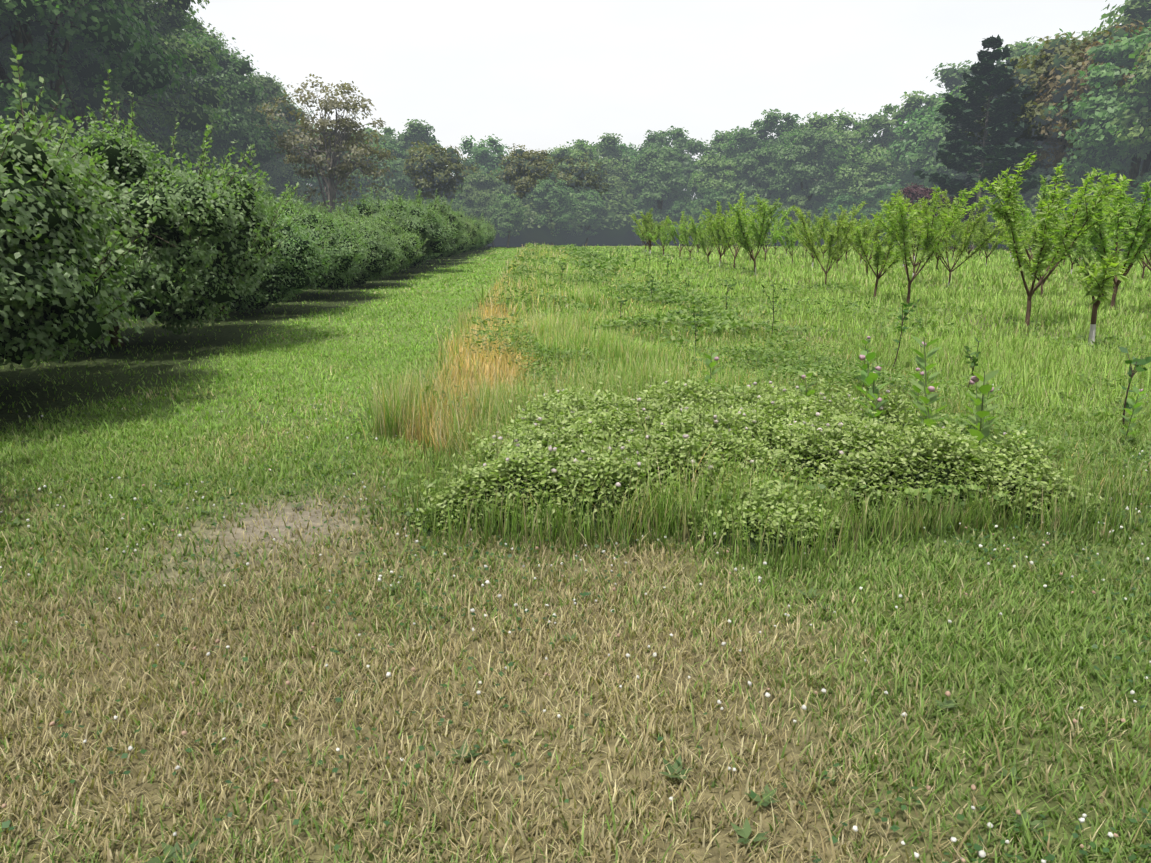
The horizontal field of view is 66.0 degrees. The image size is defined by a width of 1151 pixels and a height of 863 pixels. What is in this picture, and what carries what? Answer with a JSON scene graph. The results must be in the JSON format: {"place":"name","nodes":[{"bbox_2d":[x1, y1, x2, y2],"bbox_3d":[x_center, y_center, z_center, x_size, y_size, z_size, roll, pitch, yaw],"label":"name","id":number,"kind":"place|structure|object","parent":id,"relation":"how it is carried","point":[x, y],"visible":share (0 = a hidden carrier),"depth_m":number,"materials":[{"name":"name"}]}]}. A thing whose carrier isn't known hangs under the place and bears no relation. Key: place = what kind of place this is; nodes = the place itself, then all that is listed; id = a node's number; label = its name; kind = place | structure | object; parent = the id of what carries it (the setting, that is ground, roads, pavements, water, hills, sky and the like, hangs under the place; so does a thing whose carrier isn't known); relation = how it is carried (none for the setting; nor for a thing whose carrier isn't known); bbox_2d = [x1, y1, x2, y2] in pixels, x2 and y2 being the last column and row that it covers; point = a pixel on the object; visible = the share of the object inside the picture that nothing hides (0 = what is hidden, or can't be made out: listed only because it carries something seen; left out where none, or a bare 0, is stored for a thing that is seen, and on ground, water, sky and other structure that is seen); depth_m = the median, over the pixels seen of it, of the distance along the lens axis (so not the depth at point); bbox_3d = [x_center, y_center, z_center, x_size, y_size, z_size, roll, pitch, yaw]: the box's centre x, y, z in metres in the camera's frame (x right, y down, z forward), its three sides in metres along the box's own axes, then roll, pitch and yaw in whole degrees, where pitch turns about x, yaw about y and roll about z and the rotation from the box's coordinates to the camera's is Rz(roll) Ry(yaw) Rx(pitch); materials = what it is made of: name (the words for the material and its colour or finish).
{"place":"outdoors","nodes":[
{"label":"outdoors","id":0,"kind":"place"},
{"bbox_2d":[0,243,1150,862],"bbox_3d":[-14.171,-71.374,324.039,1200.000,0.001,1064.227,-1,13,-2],"label":"terrain","id":1,"kind":"structure","parent":0,"point":[188,339],"depth_m":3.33,"materials":[{"name":"green plant"}]},
{"bbox_2d":[0,29,79,146],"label":"forest tree","id":2,"kind":"object","parent":1,"relation":"on","point":[5,118],"visible":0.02,"depth_m":40.64,"materials":[{"name":"green plant"}]},
{"bbox_2d":[0,44,160,370],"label":"bush","id":3,"kind":"object","parent":1,"relation":"on","point":[53,292],"visible":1,"depth_m":7.65,"materials":[{"name":"green plant"}]},
{"bbox_2d":[0,0,196,154],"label":"forest tree","id":4,"kind":"object","parent":1,"relation":"on","point":[94,27],"visible":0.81,"depth_m":35.10,"materials":[{"name":"green plant"}]},
{"bbox_2d":[0,0,237,171],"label":"forest tree","id":5,"kind":"object","parent":1,"relation":"on","point":[167,17],"visible":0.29,"depth_m":48.89,"materials":[{"name":"green plant"}]},
{"bbox_2d":[0,69,298,346],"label":"bush","id":6,"kind":"object","parent":1,"relation":"on","point":[182,278],"visible":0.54,"depth_m":11.90,"materials":[{"name":"green plant"}]},
{"bbox_2d":[138,28,286,180],"bbox_3d":[-26.203,-20.015,61.908,11.427,15.299,12.300,-6,14,-23],"label":"forest tree","id":7,"kind":"object","parent":1,"relation":"on","point":[243,131],"visible":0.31,"depth_m":59.70,"materials":[{"name":"green plant"}]},
{"bbox_2d":[170,17,264,179],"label":"forest tree","id":8,"kind":"object","parent":1,"relation":"on","point":[199,28],"depth_m":68.53,"materials":[{"name":"green plant"}]},
{"bbox_2d":[198,196,340,314],"bbox_3d":[-7.072,-3.536,17.298,4.496,2.667,4.361,7,14,29],"label":"bush","id":9,"kind":"object","parent":1,"relation":"on","point":[295,268],"visible":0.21,"depth_m":17.23,"materials":[{"name":"green plant"}]},
{"bbox_2d":[232,71,311,201],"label":"forest tree","id":10,"kind":"object","parent":1,"relation":"on","point":[286,173],"visible":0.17,"depth_m":76.29,"materials":[{"name":"green plant"}]},
{"bbox_2d":[261,89,321,187],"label":"forest tree","id":11,"kind":"object","parent":1,"relation":"on","point":[299,177],"visible":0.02,"depth_m":85.21,"materials":[{"name":"green plant"}]},
{"bbox_2d":[260,181,375,293],"bbox_3d":[-7.289,-4.644,21.847,4.793,2.862,4.416,-1,13,-4],"label":"bush","id":12,"kind":"object","parent":1,"relation":"on","point":[346,247],"visible":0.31,"depth_m":21.29,"materials":[{"name":"green plant"}]},
{"bbox_2d":[246,74,396,212],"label":"forest tree","id":13,"kind":"object","parent":1,"relation":"on","point":[335,146],"visible":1,"depth_m":67.42,"materials":[{"name":"green plant"}]},
{"bbox_2d":[300,124,366,204],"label":"forest tree","id":14,"kind":"object","parent":1,"relation":"on","point":[338,185],"visible":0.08,"depth_m":91.06,"materials":[{"name":"green plant"}]},
{"bbox_2d":[315,208,408,286],"bbox_3d":[-7.176,-5.426,26.283,4.111,2.388,4.238,-8,15,-33],"label":"bush","id":15,"kind":"object","parent":1,"relation":"on","point":[382,255],"visible":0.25,"depth_m":25.85,"materials":[{"name":"green plant"}]},
{"bbox_2d":[309,202,429,273],"bbox_3d":[-7.509,-6.704,31.165,4.570,2.756,4.432,-5,14,-20],"label":"bush","id":16,"kind":"object","parent":1,"relation":"on","point":[409,239],"visible":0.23,"depth_m":30.97,"materials":[{"name":"green plant"}]},
{"bbox_2d":[348,139,414,203],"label":"forest tree","id":17,"kind":"object","parent":1,"relation":"on","point":[404,181],"visible":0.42,"depth_m":90.91,"materials":[{"name":"green plant"}]},
{"bbox_2d":[317,182,462,269],"bbox_3d":[-7.513,-8.081,35.651,5.714,3.550,5.615,11,17,39],"label":"bush","id":18,"kind":"object","parent":1,"relation":"on","point":[428,225],"visible":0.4,"depth_m":34.88,"materials":[{"name":"green plant"}]},
{"bbox_2d":[366,119,451,201],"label":"forest tree","id":19,"kind":"object","parent":1,"relation":"on","point":[415,132],"visible":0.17,"depth_m":99.25,"materials":[{"name":"green plant"}]},
{"bbox_2d":[378,185,466,263],"bbox_3d":[-8.199,-10.316,44.699,5.477,3.961,5.574,2,13,7],"label":"bush","id":20,"kind":"object","parent":1,"relation":"on","point":[445,212],"visible":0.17,"depth_m":44.35,"materials":[{"name":"green plant"}]},
{"bbox_2d":[397,141,480,200],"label":"forest tree","id":21,"kind":"object","parent":1,"relation":"on","point":[422,165],"visible":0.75,"depth_m":96.43,"materials":[{"name":"green plant"}]},
{"bbox_2d":[445,134,511,180],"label":"forest tree","id":22,"kind":"object","parent":1,"relation":"on","point":[484,159],"visible":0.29,"depth_m":103.12,"materials":[{"name":"green plant"}]},
{"bbox_2d":[455,170,510,246],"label":"forest tree","id":23,"kind":"object","parent":1,"relation":"on","point":[475,187],"visible":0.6,"depth_m":92.39,"materials":[{"name":"green plant"}]},
{"bbox_2d":[474,192,506,247],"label":"forest tree","id":24,"kind":"object","parent":1,"relation":"on","point":[484,202],"visible":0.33,"depth_m":90.29,"materials":[{"name":"green plant"}]},
{"bbox_2d":[486,193,530,247],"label":"forest tree","id":25,"kind":"object","parent":1,"relation":"on","point":[511,216],"visible":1,"depth_m":88.27,"materials":[{"name":"green plant"}]},
{"bbox_2d":[491,155,556,209],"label":"forest tree","id":26,"kind":"object","parent":1,"relation":"on","point":[507,186],"visible":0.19,"depth_m":96.18,"materials":[{"name":"green plant"}]},
{"bbox_2d":[489,144,560,200],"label":"forest tree","id":27,"kind":"object","parent":1,"relation":"on","point":[528,177],"visible":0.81,"depth_m":95.32,"materials":[{"name":"green plant"}]},
{"bbox_2d":[502,191,580,246],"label":"tree","id":28,"kind":"object","parent":1,"relation":"on","point":[531,231],"visible":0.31,"depth_m":95.44,"materials":[{"name":"green plant"}]},
{"bbox_2d":[525,177,578,245],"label":"forest tree","id":29,"kind":"object","parent":1,"relation":"on","point":[563,197],"visible":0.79,"depth_m":94.14,"materials":[{"name":"green plant"}]},
{"bbox_2d":[0,384,1150,862],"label":"clover flowers","id":30,"kind":"object","parent":1,"relation":"on","point":[768,800],"visible":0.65,"depth_m":3.25,"materials":[{"name":"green plant"}]},
{"bbox_2d":[544,139,610,192],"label":"forest tree","id":31,"kind":"object","parent":1,"relation":"on","point":[560,152],"visible":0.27,"depth_m":102.40,"materials":[{"name":"green plant"}]},
{"bbox_2d":[552,151,609,199],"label":"forest tree","id":32,"kind":"object","parent":1,"relation":"on","point":[586,180],"visible":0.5,"depth_m":101.73,"materials":[{"name":"green plant"}]},
{"bbox_2d":[565,185,612,245],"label":"tree","id":33,"kind":"object","parent":1,"relation":"on","point":[578,240],"visible":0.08,"depth_m":101.19,"materials":[{"name":"green plant"}]},
{"bbox_2d":[573,188,607,245],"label":"forest tree","id":34,"kind":"object","parent":1,"relation":"on","point":[592,201],"visible":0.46,"depth_m":99.88,"materials":[{"name":"green plant"}]},
{"bbox_2d":[573,133,636,192],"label":"forest tree","id":35,"kind":"object","parent":1,"relation":"on","point":[608,149],"visible":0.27,"depth_m":108.49,"materials":[{"name":"green plant"}]},
{"bbox_2d":[579,181,641,245],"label":"tree","id":36,"kind":"object","parent":1,"relation":"on","point":[616,230],"visible":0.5,"depth_m":102.85,"materials":[{"name":"green plant"}]},
{"bbox_2d":[597,156,639,206],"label":"forest tree","id":37,"kind":"object","parent":1,"relation":"on","point":[613,170],"visible":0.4,"depth_m":105.24,"materials":[{"name":"green plant"}]},
{"bbox_2d":[630,208,671,252],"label":"young fruit tree","id":38,"kind":"object","parent":1,"relation":"on","point":[646,222],"visible":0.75,"depth_m":62.77,"materials":[{"name":"green plant"}]},
{"bbox_2d":[628,144,691,245],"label":"forest tree","id":39,"kind":"object","parent":1,"relation":"on","point":[659,180],"visible":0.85,"depth_m":102.23,"materials":[{"name":"green plant"}]},
{"bbox_2d":[632,126,707,200],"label":"forest tree","id":40,"kind":"object","parent":1,"relation":"on","point":[679,141],"visible":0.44,"depth_m":109.32,"materials":[{"name":"green plant"}]},
{"bbox_2d":[666,200,695,245],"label":"forest tree","id":41,"kind":"object","parent":1,"relation":"on","point":[679,206],"visible":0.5,"depth_m":101.04,"materials":[{"name":"green plant"}]},
{"bbox_2d":[685,215,731,262],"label":"young fruit tree","id":42,"kind":"object","parent":1,"relation":"on","point":[700,239],"visible":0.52,"depth_m":43.58,"materials":[{"name":"green plant"}]},
{"bbox_2d":[691,187,733,244],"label":"forest tree","id":43,"kind":"object","parent":1,"relation":"on","point":[712,197],"visible":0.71,"depth_m":98.31,"materials":[{"name":"green plant"}]},
{"bbox_2d":[687,151,747,214],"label":"forest tree","id":44,"kind":"object","parent":1,"relation":"on","point":[717,175],"visible":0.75,"depth_m":99.35,"materials":[{"name":"green plant"}]},
{"bbox_2d":[698,206,752,265],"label":"young fruit tree","id":45,"kind":"object","parent":1,"relation":"on","point":[712,228],"visible":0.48,"depth_m":40.19,"materials":[{"name":"green plant"}]},
{"bbox_2d":[696,126,761,198],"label":"forest tree","id":46,"kind":"object","parent":1,"relation":"on","point":[718,141],"visible":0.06,"depth_m":107.81,"materials":[{"name":"green plant"}]},
{"bbox_2d":[715,192,759,268],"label":"young fruit tree","id":47,"kind":"object","parent":1,"relation":"on","point":[723,224],"visible":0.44,"depth_m":36.44,"materials":[{"name":"green plant"}]},
{"bbox_2d":[327,242,1150,577],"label":"tall grass","id":48,"kind":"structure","parent":1,"relation":"on","point":[495,380],"depth_m":6.72,"materials":[{"name":"green plant"}]},
{"bbox_2d":[396,361,1108,555],"bbox_3d":[0.929,-0.044,6.093,4.341,0.687,3.445,-1,13,-2],"label":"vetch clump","id":49,"kind":"object","parent":1,"relation":"on","point":[844,441],"visible":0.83,"depth_m":5.22,"materials":[{"name":"green plant"}]},
{"bbox_2d":[727,194,783,275],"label":"young fruit tree","id":50,"kind":"object","parent":1,"relation":"on","point":[742,232],"visible":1,"depth_m":32.50,"materials":[{"name":"green plant"}]},
{"bbox_2d":[363,241,1150,522],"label":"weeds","id":51,"kind":"object","parent":1,"relation":"on","point":[672,296],"visible":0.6,"depth_m":12.27,"materials":[{"name":"green plant"}]},
{"bbox_2d":[721,142,792,206],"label":"forest tree","id":52,"kind":"object","parent":1,"relation":"on","point":[760,167],"visible":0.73,"depth_m":98.26,"materials":[{"name":"green plant"}]},
{"bbox_2d":[720,108,802,198],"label":"forest tree","id":53,"kind":"object","parent":1,"relation":"on","point":[744,136],"visible":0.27,"depth_m":103.86,"materials":[{"name":"green plant"}]},
{"bbox_2d":[775,188,818,245],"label":"forest tree","id":54,"kind":"object","parent":1,"relation":"on","point":[800,198],"visible":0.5,"depth_m":96.19,"materials":[{"name":"green plant"}]},
{"bbox_2d":[766,124,853,216],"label":"forest tree","id":55,"kind":"object","parent":1,"relation":"on","point":[802,155],"visible":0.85,"depth_m":95.73,"materials":[{"name":"green plant"}]},
{"bbox_2d":[786,207,857,267],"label":"young fruit tree","id":56,"kind":"object","parent":1,"relation":"on","point":[824,219],"visible":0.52,"depth_m":39.89,"materials":[{"name":"green plant"}]},
{"bbox_2d":[792,206,856,283],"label":"young fruit tree","id":57,"kind":"object","parent":1,"relation":"on","point":[809,245],"visible":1,"depth_m":25.54,"materials":[{"name":"green plant"}]},
{"bbox_2d":[785,108,865,196],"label":"forest tree","id":58,"kind":"object","parent":1,"relation":"on","point":[826,125],"visible":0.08,"depth_m":100.57,"materials":[{"name":"green plant"}]},
{"bbox_2d":[806,192,877,246],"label":"tree","id":59,"kind":"object","parent":1,"relation":"on","point":[821,208],"visible":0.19,"depth_m":94.54,"materials":[{"name":"green plant"}]},
{"bbox_2d":[829,193,864,224],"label":"forest tree","id":60,"kind":"object","parent":1,"relation":"on","point":[844,199],"visible":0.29,"depth_m":93.03,"materials":[{"name":"green plant"}]},
{"bbox_2d":[838,217,891,274],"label":"young fruit tree","id":61,"kind":"object","parent":1,"relation":"on","point":[877,230],"visible":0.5,"depth_m":32.44,"materials":[{"name":"green plant"}]},
{"bbox_2d":[830,144,904,217],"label":"forest tree","id":62,"kind":"object","parent":1,"relation":"on","point":[867,171],"visible":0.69,"depth_m":92.89,"materials":[{"name":"green plant"}]},
{"bbox_2d":[854,350,884,404],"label":"milkweed plant","id":63,"kind":"object","parent":1,"relation":"on","point":[868,357],"visible":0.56,"depth_m":6.58,"materials":[{"name":"green plant"}]},
{"bbox_2d":[855,366,889,421],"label":"milkweed plant","id":64,"kind":"object","parent":1,"relation":"on","point":[874,375],"visible":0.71,"depth_m":6.09,"materials":[{"name":"green plant"}]},
{"bbox_2d":[856,184,893,243],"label":"forest tree","id":65,"kind":"object","parent":1,"relation":"on","point":[868,210],"visible":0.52,"depth_m":90.92,"materials":[{"name":"green plant"}]},
{"bbox_2d":[848,225,914,299],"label":"young fruit tree","id":66,"kind":"object","parent":1,"relation":"on","point":[883,254],"visible":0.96,"depth_m":21.41,"materials":[{"name":"green plant"}]},
{"bbox_2d":[849,90,942,186],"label":"forest tree","id":67,"kind":"object","parent":1,"relation":"on","point":[876,123],"visible":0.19,"depth_m":95.86,"materials":[{"name":"green plant"}]},
{"bbox_2d":[875,189,968,276],"bbox_3d":[11.195,-6.318,28.719,2.243,3.044,3.438,11,16,39],"label":"young fruit tree","id":68,"kind":"object","parent":1,"relation":"on","point":[951,231],"visible":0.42,"depth_m":28.83,"materials":[{"name":"green plant"}]},
{"bbox_2d":[881,95,964,193],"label":"forest tree","id":69,"kind":"object","parent":1,"relation":"on","point":[898,151],"visible":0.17,"depth_m":89.12,"materials":[{"name":"green plant"}]},
{"bbox_2d":[908,336,945,430],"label":"milkweed plant","id":70,"kind":"object","parent":1,"relation":"on","point":[921,363],"visible":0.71,"depth_m":6.33,"materials":[{"name":"green plant"}]},
{"bbox_2d":[894,183,959,245],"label":"purple plum tree","id":71,"kind":"object","parent":1,"relation":"on","point":[913,192],"visible":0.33,"depth_m":73.90,"materials":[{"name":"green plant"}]},
{"bbox_2d":[908,380,947,436],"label":"milkweed plant","id":72,"kind":"object","parent":1,"relation":"on","point":[930,398],"visible":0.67,"depth_m":5.70,"materials":[{"name":"green plant"}]},
{"bbox_2d":[870,178,991,302],"bbox_3d":[7.962,-4.171,19.565,2.939,2.889,2.180,0,13,2],"label":"young fruit tree","id":73,"kind":"object","parent":1,"relation":"on","point":[926,241],"visible":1,"depth_m":19.78,"materials":[{"name":"green plant"}]},
{"bbox_2d":[907,60,978,148],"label":"forest tree","id":74,"kind":"object","parent":1,"relation":"on","point":[951,79],"visible":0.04,"depth_m":95.37,"materials":[{"name":"green plant"}]},
{"bbox_2d":[905,86,985,192],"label":"forest tree","id":75,"kind":"object","parent":1,"relation":"on","point":[923,159],"visible":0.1,"depth_m":85.95,"materials":[{"name":"green plant"}]},
{"bbox_2d":[903,188,1005,284],"bbox_3d":[10.764,-5.521,25.483,3.161,2.909,2.027,-2,13,-8],"label":"young fruit tree","id":76,"kind":"object","parent":1,"relation":"on","point":[967,237],"visible":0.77,"depth_m":25.46,"materials":[{"name":"green plant"}]},
{"bbox_2d":[963,369,1002,460],"bbox_3d":[2.483,0.029,5.415,0.262,0.822,0.206,-11,17,-41],"label":"milkweed plant","id":77,"kind":"object","parent":1,"relation":"on","point":[983,386],"visible":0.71,"depth_m":5.35,"materials":[{"name":"green plant"}]},
{"bbox_2d":[959,218,1011,265],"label":"young fruit tree","id":78,"kind":"object","parent":1,"relation":"on","point":[982,234],"visible":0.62,"depth_m":40.10,"materials":[{"name":"green plant"}]},
{"bbox_2d":[913,34,1072,250],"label":"pine tree","id":79,"kind":"object","parent":1,"relation":"on","point":[990,80],"visible":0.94,"depth_m":72.17,"materials":[{"name":"green plant"}]},
{"bbox_2d":[965,54,1073,197],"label":"forest tree","id":80,"kind":"object","parent":1,"relation":"on","point":[979,136],"visible":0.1,"depth_m":74.52,"materials":[{"name":"green plant"}]},
{"bbox_2d":[996,36,1061,69],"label":"forest tree","id":81,"kind":"object","parent":1,"relation":"on","point":[1018,46],"visible":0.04,"depth_m":87.54,"materials":[{"name":"green plant"}]},
{"bbox_2d":[992,221,1076,296],"bbox_3d":[11.416,-4.333,21.976,1.415,2.118,1.935,-5,14,-20],"label":"young fruit tree","id":82,"kind":"object","parent":1,"relation":"on","point":[1033,235],"visible":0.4,"depth_m":22.06,"materials":[{"name":"green plant"}]},
{"bbox_2d":[981,160,1101,249],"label":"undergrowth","id":83,"kind":"object","parent":1,"relation":"on","point":[1028,198],"visible":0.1,"depth_m":74.48,"materials":[{"name":"green plant"}]},
{"bbox_2d":[983,151,1131,326],"bbox_3d":[7.857,-3.202,15.180,2.544,2.930,1.740,-2,13,-7],"label":"young fruit tree","id":84,"kind":"object","parent":1,"relation":"on","point":[1007,194],"visible":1,"depth_m":14.82,"materials":[{"name":"green plant"}]},
{"bbox_2d":[1001,175,1129,264],"bbox_3d":[15.749,-6.705,29.496,2.583,3.473,4.070,-7,15,-29],"label":"young fruit tree","id":85,"kind":"object","parent":1,"relation":"on","point":[1025,219],"visible":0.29,"depth_m":29.90,"materials":[{"name":"green plant"}]},
{"bbox_2d":[984,20,1149,170],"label":"forest tree","id":86,"kind":"object","parent":1,"relation":"on","point":[1057,49],"visible":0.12,"depth_m":71.02,"materials":[{"name":"green plant"}]},
{"bbox_2d":[1030,19,1150,192],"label":"russet tree","id":87,"kind":"object","parent":1,"relation":"on","point":[1068,82],"visible":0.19,"depth_m":69.68,"materials":[{"name":"brown plant"}]},
{"bbox_2d":[1068,240,1113,268],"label":"young fruit tree","id":88,"kind":"object","parent":1,"relation":"on","point":[1086,253],"visible":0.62,"depth_m":26.26,"materials":[{"name":"green plant"}]},
{"bbox_2d":[1048,18,1150,197],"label":"forest tree","id":89,"kind":"object","parent":1,"relation":"on","point":[1100,109],"visible":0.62,"depth_m":65.11,"materials":[{"name":"green plant"}]},
{"bbox_2d":[1072,253,1129,343],"bbox_3d":[7.321,-1.777,12.322,0.649,1.411,1.151,3,13,13],"label":"young fruit tree","id":90,"kind":"object","parent":1,"relation":"on","point":[1109,272],"visible":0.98,"depth_m":12.26,"materials":[{"name":"green plant"}]},
{"bbox_2d":[1076,167,1150,309],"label":"young fruit tree","id":91,"kind":"object","parent":1,"relation":"on","point":[1098,236],"visible":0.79,"depth_m":17.69,"materials":[{"name":"green plant"}]},
{"bbox_2d":[1079,0,1150,179],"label":"forest tree","id":92,"kind":"object","parent":1,"relation":"on","point":[1136,10],"visible":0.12,"depth_m":70.14,"materials":[{"name":"green plant"}]},
{"bbox_2d":[1084,193,1150,270],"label":"young fruit tree","id":93,"kind":"object","parent":1,"relation":"on","point":[1124,231],"visible":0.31,"depth_m":23.01,"materials":[{"name":"green plant"}]},
{"bbox_2d":[1109,43,1150,202],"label":"forest tree","id":94,"kind":"object","parent":1,"relation":"on","point":[1139,133],"visible":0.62,"depth_m":61.62,"materials":[{"name":"green plant"}]},
{"bbox_2d":[1119,386,1146,442],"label":"milkweed plant","id":95,"kind":"object","parent":1,"relation":"on","point":[1135,406],"visible":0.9,"depth_m":6.67,"materials":[{"name":"green plant"}]},
{"bbox_2d":[1118,346,1150,430],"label":"sapling whip","id":96,"kind":"object","parent":1,"relation":"on","point":[1136,362],"visible":0.92,"depth_m":7.22,"materials":[{"name":"green plant"}]},
{"bbox_2d":[148,0,1124,197],"label":"sky","id":97,"kind":"structure","parent":0,"point":[539,75],"materials":[{"name":"white"}]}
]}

